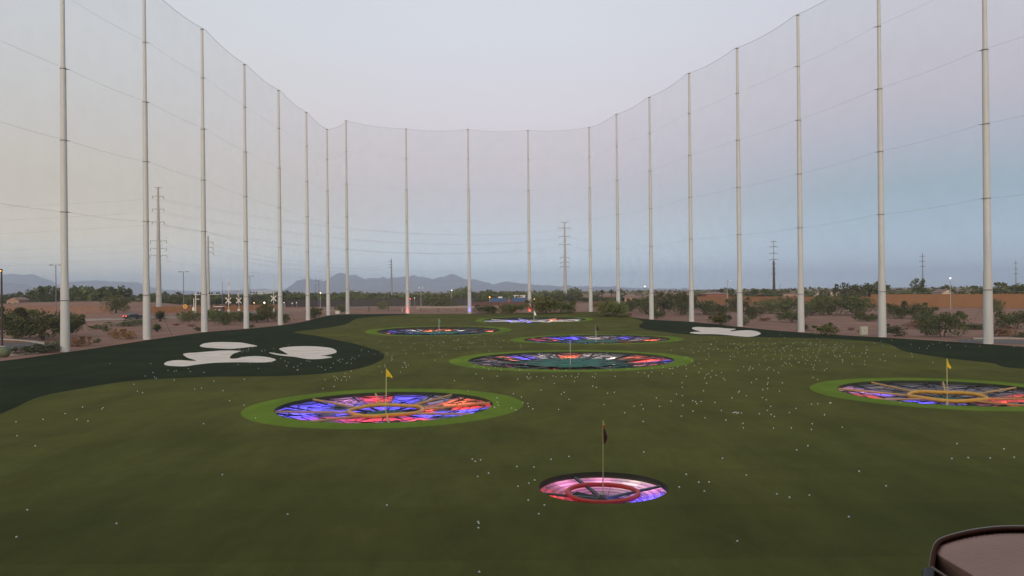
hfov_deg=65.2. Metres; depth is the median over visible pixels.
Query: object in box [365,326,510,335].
target pit
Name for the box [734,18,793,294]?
safety net
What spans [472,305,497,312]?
mesquite
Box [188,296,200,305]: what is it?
tree
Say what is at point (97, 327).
shrub
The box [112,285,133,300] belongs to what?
tree
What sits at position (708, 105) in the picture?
safety net
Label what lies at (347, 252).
net pole
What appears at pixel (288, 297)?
tree
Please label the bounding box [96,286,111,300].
tree
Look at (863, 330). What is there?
utility cabinet
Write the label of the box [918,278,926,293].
tree
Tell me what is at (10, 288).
foothills
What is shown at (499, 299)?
blue roof building
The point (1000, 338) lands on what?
kerb
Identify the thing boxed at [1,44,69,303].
safety net
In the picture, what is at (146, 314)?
net pole
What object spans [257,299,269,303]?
tree
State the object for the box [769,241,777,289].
pylon
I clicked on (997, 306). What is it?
mesquite
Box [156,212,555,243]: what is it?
power line
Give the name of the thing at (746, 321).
shrub
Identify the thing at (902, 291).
tree
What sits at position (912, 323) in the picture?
shrub
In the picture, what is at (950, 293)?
lamp post
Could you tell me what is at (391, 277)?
pylon
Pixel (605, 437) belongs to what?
flagstick
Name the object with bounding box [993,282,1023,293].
tree
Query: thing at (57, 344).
shrub
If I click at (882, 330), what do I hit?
net pole
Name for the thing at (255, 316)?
mesquite
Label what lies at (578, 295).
tree
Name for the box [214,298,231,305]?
tree
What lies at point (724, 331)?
bunker
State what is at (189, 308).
orange wall
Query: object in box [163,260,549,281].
power line
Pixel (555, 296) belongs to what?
tree
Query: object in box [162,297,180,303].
tree
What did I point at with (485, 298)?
tree
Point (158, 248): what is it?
pylon
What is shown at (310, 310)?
wall
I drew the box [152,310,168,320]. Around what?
desert spoon
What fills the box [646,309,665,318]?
mesquite
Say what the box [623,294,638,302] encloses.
house
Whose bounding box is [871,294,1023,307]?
tan wall
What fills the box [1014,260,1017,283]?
pylon
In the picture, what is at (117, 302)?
mesquite
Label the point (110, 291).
tree
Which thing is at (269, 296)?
tree
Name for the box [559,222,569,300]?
pylon
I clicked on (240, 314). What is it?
mesquite
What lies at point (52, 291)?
tree
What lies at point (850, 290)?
tree
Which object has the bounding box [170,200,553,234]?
power line
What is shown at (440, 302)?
mesquite
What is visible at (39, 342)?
kerb
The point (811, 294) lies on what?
tree
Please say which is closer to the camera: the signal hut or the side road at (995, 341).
the side road at (995, 341)
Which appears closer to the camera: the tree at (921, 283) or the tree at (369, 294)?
the tree at (921, 283)
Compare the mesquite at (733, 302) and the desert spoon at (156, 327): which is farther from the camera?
the mesquite at (733, 302)
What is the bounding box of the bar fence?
[357,305,405,311]
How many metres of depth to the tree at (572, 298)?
374.14 m
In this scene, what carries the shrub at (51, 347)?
on the ground
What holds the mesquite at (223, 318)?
on the ground
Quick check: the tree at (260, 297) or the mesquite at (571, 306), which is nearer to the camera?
the mesquite at (571, 306)
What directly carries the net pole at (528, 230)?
on the ground
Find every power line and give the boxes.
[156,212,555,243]
[160,200,551,234]
[163,226,548,253]
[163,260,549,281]
[168,225,559,253]
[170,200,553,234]
[172,213,558,244]
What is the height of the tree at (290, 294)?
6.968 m
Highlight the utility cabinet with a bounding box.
[859,326,868,334]
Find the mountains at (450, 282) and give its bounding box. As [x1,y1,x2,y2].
[282,273,686,292]
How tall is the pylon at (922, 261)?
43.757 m
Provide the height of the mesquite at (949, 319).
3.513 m
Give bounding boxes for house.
[7,297,29,303]
[599,293,615,297]
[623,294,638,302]
[699,292,728,295]
[775,292,797,296]
[932,289,953,293]
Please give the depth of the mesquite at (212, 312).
171.53 m
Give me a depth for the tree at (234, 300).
394.04 m
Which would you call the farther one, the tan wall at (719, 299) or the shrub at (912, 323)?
the tan wall at (719, 299)
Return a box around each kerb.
[0,338,44,344]
[9,352,38,355]
[86,306,367,320]
[103,306,349,318]
[971,337,1023,338]
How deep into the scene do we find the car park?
97.02 m
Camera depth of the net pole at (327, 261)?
193.81 m
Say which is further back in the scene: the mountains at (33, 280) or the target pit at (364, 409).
the mountains at (33, 280)
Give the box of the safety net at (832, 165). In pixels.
[794,0,874,294]
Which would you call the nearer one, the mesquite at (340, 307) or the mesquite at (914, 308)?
the mesquite at (914, 308)
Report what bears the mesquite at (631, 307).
on the ground
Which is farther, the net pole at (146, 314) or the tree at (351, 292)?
the tree at (351, 292)
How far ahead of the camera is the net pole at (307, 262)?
176.77 m
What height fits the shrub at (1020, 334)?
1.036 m
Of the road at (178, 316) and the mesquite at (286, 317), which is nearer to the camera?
the mesquite at (286, 317)
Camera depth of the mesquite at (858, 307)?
177.16 m
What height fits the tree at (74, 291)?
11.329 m
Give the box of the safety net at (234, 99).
[206,35,244,296]
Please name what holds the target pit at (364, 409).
in the turf at (122, 478)
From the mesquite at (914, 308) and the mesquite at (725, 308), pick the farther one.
the mesquite at (725, 308)
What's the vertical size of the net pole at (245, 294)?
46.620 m
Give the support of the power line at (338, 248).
hanging from the pylon at (565, 275)
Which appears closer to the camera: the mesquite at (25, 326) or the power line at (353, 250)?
the mesquite at (25, 326)
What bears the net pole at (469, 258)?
on the ground
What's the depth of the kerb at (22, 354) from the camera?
82.86 m
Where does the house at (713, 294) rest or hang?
on the ground
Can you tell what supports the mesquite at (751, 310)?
on the ground
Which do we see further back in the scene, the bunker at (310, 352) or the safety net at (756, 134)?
the safety net at (756, 134)
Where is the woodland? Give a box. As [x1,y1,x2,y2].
[0,285,1009,303]
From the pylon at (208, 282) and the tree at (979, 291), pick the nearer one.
the pylon at (208, 282)
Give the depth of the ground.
155.12 m
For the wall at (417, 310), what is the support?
on the ground
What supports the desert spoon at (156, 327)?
on the ground
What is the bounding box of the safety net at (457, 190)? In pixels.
[408,129,468,291]
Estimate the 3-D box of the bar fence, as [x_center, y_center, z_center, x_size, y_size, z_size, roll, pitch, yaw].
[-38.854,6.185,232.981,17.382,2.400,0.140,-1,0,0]
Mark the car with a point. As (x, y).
(132, 315)
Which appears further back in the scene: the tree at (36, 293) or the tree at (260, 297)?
the tree at (260, 297)
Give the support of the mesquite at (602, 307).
on the turf at (122, 478)
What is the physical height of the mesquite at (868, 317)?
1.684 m
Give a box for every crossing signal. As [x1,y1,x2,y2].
[226,282,230,312]
[250,285,275,311]
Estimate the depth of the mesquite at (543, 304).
195.52 m
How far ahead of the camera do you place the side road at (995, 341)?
86.95 m
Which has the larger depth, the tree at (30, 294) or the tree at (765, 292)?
the tree at (30, 294)
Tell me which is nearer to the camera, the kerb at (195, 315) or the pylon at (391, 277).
the kerb at (195, 315)
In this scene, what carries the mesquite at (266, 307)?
on the ground
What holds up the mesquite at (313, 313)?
on the ground
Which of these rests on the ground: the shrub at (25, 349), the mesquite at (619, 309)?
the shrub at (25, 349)
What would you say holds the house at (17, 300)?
on the ground
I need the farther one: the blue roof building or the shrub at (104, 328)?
the blue roof building
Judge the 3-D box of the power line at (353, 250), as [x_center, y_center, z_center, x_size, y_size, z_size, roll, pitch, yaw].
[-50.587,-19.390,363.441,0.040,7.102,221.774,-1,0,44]
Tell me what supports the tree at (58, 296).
on the ground
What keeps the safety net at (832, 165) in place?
attached to the net pole at (801, 324)
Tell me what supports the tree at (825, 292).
on the ground
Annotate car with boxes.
[123,313,142,318]
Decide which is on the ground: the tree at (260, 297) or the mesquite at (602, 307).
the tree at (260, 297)
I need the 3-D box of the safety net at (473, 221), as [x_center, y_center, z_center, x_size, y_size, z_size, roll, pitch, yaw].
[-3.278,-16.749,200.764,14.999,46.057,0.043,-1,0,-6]
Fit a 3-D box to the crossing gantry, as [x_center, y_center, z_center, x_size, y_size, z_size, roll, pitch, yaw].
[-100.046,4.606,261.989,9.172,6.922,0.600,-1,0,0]
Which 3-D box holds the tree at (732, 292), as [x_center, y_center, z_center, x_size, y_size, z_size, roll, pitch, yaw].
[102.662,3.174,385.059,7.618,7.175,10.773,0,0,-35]
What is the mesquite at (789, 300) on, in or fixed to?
on the ground
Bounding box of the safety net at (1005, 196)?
[979,40,1023,291]
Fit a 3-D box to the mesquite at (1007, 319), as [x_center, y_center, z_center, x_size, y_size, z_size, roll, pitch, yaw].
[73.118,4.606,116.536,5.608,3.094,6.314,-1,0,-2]
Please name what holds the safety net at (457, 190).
attached to the net pole at (469, 258)
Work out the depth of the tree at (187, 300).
380.85 m
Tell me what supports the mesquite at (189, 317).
on the ground
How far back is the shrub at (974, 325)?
117.24 m
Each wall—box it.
[4,305,110,313]
[150,304,277,312]
[283,309,351,310]
[286,298,474,306]
[352,308,527,311]
[416,306,497,308]
[471,301,532,307]
[593,301,623,306]
[697,296,870,306]
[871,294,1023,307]
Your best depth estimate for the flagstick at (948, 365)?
47.16 m
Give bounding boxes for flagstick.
[385,369,391,412]
[602,420,607,493]
[946,359,950,398]
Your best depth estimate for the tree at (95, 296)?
388.69 m
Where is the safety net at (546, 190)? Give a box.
[529,127,587,290]
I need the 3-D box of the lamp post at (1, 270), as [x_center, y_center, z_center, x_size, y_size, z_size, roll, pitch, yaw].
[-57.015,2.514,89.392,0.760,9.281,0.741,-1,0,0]
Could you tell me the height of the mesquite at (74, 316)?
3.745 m
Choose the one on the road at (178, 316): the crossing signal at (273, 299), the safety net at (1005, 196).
the crossing signal at (273, 299)
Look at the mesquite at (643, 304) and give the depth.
185.23 m
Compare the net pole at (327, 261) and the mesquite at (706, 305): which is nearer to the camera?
the mesquite at (706, 305)
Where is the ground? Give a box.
[0,286,1023,360]
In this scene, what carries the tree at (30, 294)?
on the ground
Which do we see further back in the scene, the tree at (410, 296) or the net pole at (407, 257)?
the tree at (410, 296)
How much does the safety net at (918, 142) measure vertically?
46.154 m
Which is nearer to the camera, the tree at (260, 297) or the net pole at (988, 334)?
the net pole at (988, 334)
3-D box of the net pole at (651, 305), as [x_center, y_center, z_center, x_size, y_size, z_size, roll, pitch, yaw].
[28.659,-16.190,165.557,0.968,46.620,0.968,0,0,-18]
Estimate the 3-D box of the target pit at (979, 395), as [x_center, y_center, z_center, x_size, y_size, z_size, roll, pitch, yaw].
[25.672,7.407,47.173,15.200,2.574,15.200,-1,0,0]
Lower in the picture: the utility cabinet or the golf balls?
the golf balls
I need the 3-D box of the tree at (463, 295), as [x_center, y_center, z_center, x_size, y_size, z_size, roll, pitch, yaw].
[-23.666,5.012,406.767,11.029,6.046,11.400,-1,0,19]
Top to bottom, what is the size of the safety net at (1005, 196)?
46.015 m
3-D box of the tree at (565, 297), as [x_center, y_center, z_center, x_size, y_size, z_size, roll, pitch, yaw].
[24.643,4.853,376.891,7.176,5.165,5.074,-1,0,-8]
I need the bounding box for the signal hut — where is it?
[213,306,224,311]
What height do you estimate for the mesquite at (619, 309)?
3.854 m
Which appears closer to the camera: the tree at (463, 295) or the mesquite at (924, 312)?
the mesquite at (924, 312)
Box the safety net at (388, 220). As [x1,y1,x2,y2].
[350,121,407,291]
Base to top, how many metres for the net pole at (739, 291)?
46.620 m
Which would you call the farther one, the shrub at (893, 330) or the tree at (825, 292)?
the tree at (825, 292)
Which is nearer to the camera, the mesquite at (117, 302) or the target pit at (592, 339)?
the target pit at (592, 339)
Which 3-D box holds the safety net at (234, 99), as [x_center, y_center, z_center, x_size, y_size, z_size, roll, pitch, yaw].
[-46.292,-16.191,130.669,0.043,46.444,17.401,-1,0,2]
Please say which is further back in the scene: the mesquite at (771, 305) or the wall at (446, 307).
the wall at (446, 307)
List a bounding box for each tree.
[3,293,18,303]
[24,287,41,301]
[24,290,36,301]
[36,286,48,301]
[42,286,59,301]
[44,285,55,301]
[54,286,77,301]
[70,285,94,301]
[74,287,99,301]
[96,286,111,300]
[97,286,105,299]
[101,287,114,300]
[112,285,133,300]
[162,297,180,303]
[173,295,187,304]
[184,297,199,304]
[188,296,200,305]
[210,298,215,305]
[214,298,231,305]
[229,298,240,304]
[253,295,271,299]
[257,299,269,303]
[266,292,277,299]
[272,297,287,303]
[283,292,299,298]
[283,296,297,303]
[305,296,317,299]
[332,294,350,299]
[339,290,354,295]
[351,291,362,297]
[361,292,377,297]
[383,294,397,298]
[400,293,414,297]
[449,288,466,294]
[455,292,476,299]
[475,293,488,301]
[477,293,499,301]
[495,292,512,298]
[523,292,544,296]
[543,294,561,301]
[557,293,570,302]
[567,287,583,293]
[567,292,582,301]
[567,296,577,302]
[719,287,736,295]
[742,289,781,296]
[776,289,789,295]
[804,290,815,296]
[818,290,829,295]
[832,282,852,296]
[845,284,862,296]
[851,281,877,296]
[871,283,890,293]
[893,289,915,293]
[909,278,923,293]
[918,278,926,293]
[918,288,936,293]
[951,289,976,293]
[970,285,982,293]
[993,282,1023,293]
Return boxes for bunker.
[164,350,275,365]
[200,342,255,348]
[269,346,336,358]
[690,327,760,336]
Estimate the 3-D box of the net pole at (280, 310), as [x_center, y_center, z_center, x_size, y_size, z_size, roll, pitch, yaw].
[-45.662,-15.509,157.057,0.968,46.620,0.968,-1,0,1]
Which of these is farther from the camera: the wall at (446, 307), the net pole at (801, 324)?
the wall at (446, 307)
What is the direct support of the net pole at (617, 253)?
on the ground
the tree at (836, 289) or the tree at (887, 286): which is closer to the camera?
the tree at (887, 286)
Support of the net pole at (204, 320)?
on the ground
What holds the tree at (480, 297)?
on the ground
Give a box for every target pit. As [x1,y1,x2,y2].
[241,389,522,428]
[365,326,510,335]
[449,350,693,371]
[475,316,592,322]
[511,334,683,344]
[539,472,667,503]
[810,378,1023,410]
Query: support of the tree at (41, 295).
on the ground
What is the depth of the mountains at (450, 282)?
9918.67 m
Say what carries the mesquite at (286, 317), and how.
on the ground
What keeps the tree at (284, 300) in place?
on the ground
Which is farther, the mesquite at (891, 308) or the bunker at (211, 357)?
the mesquite at (891, 308)
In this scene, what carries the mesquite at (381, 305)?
on the ground
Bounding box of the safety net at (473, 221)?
[469,129,528,291]
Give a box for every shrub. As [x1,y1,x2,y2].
[0,344,49,354]
[23,345,59,352]
[44,340,59,350]
[70,336,94,346]
[86,324,102,329]
[98,323,111,331]
[105,319,142,326]
[107,329,123,337]
[116,329,136,338]
[743,316,750,324]
[810,322,840,334]
[886,324,908,336]
[902,320,926,328]
[957,322,982,329]
[993,326,1017,335]
[1011,332,1023,337]
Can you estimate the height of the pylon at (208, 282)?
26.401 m
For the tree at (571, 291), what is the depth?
463.03 m
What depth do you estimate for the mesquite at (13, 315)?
109.21 m
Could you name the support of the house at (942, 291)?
on the ground
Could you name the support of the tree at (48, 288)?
on the ground
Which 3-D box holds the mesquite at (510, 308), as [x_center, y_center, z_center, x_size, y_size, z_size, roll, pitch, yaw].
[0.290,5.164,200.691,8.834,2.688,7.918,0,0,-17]
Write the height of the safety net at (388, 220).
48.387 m
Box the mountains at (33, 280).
[0,274,277,294]
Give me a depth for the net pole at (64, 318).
86.79 m
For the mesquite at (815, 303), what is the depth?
178.53 m
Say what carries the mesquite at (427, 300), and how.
on the ground
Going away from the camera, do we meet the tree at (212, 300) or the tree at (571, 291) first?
the tree at (212, 300)
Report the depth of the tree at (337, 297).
380.61 m
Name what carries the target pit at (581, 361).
in the turf at (122, 478)
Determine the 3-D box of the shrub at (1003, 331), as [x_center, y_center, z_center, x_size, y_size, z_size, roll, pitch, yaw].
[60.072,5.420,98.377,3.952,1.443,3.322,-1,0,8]
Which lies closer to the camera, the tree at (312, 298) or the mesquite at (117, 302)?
the mesquite at (117, 302)
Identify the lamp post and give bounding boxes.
[0,269,5,346]
[50,264,60,314]
[178,271,188,310]
[950,278,950,308]
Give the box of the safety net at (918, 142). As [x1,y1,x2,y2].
[875,0,977,292]
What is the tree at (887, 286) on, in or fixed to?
on the ground
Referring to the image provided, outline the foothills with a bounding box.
[0,282,49,294]
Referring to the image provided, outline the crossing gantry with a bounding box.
[192,292,220,312]
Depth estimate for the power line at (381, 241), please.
367.30 m
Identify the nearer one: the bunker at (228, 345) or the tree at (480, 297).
the bunker at (228, 345)
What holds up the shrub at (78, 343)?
on the ground
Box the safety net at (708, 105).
[687,50,735,292]
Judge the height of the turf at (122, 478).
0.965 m
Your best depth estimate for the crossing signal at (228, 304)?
257.90 m
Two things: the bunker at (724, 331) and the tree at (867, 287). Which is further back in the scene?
the tree at (867, 287)
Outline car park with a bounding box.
[0,343,71,348]
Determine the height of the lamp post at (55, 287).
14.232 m
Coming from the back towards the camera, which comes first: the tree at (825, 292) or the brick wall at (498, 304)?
the tree at (825, 292)
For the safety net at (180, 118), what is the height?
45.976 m
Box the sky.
[0,0,1023,290]
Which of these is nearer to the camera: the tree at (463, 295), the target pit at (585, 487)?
the target pit at (585, 487)
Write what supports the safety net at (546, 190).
attached to the net pole at (528, 230)
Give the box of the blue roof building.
[490,297,527,301]
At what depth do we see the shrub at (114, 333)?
106.97 m
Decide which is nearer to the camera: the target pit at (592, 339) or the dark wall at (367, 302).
the target pit at (592, 339)
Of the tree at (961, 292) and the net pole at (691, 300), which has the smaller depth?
the net pole at (691, 300)
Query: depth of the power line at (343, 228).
345.36 m
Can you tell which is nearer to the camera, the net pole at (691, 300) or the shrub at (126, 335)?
the shrub at (126, 335)
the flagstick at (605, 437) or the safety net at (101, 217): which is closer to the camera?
the flagstick at (605, 437)
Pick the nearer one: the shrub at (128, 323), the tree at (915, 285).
the shrub at (128, 323)
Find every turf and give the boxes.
[0,312,1023,413]
[0,312,1023,575]
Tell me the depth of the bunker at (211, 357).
76.11 m
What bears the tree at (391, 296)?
on the ground
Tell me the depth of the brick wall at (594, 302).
299.83 m
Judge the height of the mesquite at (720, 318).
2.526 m
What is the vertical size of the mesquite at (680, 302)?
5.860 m
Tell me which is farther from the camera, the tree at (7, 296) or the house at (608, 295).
the tree at (7, 296)
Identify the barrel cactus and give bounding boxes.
[0,347,10,356]
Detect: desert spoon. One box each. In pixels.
[151,322,162,331]
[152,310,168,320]
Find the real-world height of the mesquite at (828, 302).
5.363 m
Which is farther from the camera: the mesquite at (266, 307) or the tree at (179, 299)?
the tree at (179, 299)
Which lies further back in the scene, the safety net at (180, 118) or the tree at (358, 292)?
the tree at (358, 292)
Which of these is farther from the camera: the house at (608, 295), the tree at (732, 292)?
the house at (608, 295)
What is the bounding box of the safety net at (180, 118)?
[153,0,206,295]
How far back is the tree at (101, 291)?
398.93 m
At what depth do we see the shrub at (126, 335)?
104.52 m
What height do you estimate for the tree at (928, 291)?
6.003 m
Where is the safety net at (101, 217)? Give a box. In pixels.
[70,2,148,300]
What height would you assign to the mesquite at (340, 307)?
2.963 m
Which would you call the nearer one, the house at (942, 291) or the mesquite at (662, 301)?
the mesquite at (662, 301)
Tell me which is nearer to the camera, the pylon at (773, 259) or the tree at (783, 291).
the tree at (783, 291)
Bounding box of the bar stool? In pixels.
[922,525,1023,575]
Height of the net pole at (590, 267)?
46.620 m
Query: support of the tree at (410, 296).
on the ground
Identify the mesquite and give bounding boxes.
[0,306,46,338]
[0,307,87,339]
[49,312,85,334]
[97,295,131,312]
[174,310,200,321]
[207,309,224,321]
[208,310,239,324]
[231,311,250,321]
[242,313,269,321]
[256,302,277,321]
[283,314,290,322]
[304,307,322,317]
[334,304,345,311]
[377,301,387,308]
[420,293,446,305]
[426,297,458,305]
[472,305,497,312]
[497,304,529,312]
[523,296,567,312]
[548,300,576,312]
[593,300,619,315]
[604,301,629,316]
[622,298,639,310]
[632,297,658,313]
[646,291,678,311]
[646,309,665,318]
[668,291,697,313]
[694,300,721,313]
[707,311,731,323]
[713,304,733,313]
[724,295,751,310]
[743,305,764,318]
[751,298,791,313]
[773,297,797,312]
[773,309,808,321]
[794,298,826,315]
[804,294,858,314]
[831,296,877,314]
[851,313,877,320]
[886,303,907,318]
[896,301,938,316]
[910,309,941,322]
[914,311,970,336]
[993,298,1005,312]
[993,310,1023,328]
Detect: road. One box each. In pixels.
[85,308,333,319]
[955,339,1023,343]
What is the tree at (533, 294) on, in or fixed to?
on the ground
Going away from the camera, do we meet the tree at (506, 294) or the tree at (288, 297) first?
the tree at (288, 297)
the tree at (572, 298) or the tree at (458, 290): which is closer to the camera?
the tree at (572, 298)
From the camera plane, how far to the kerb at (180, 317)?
204.49 m
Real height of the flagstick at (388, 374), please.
2.451 m
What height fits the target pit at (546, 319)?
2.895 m
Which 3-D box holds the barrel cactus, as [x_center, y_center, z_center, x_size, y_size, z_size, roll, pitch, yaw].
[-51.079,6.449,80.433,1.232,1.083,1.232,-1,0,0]
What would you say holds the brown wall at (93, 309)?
on the ground
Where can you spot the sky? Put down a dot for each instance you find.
(439, 68)
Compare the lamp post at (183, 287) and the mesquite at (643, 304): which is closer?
the mesquite at (643, 304)
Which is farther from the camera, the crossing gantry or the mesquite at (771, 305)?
the crossing gantry
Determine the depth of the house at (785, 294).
366.03 m
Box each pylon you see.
[150,187,166,306]
[206,236,210,309]
[389,259,392,294]
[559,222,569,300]
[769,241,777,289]
[919,252,925,279]
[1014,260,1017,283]
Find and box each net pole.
[60,0,70,351]
[142,0,150,339]
[200,29,207,331]
[243,64,248,328]
[277,90,282,324]
[305,112,309,319]
[326,129,329,314]
[345,120,349,313]
[405,129,409,313]
[467,129,471,313]
[527,130,531,312]
[588,127,592,311]
[615,114,619,314]
[648,97,653,318]
[688,73,693,321]
[736,48,742,326]
[794,15,804,331]
[874,0,886,336]
[980,0,993,343]
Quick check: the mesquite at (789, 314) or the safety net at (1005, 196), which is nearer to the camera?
the safety net at (1005, 196)
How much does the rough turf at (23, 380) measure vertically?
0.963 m
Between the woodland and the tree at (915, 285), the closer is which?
the tree at (915, 285)

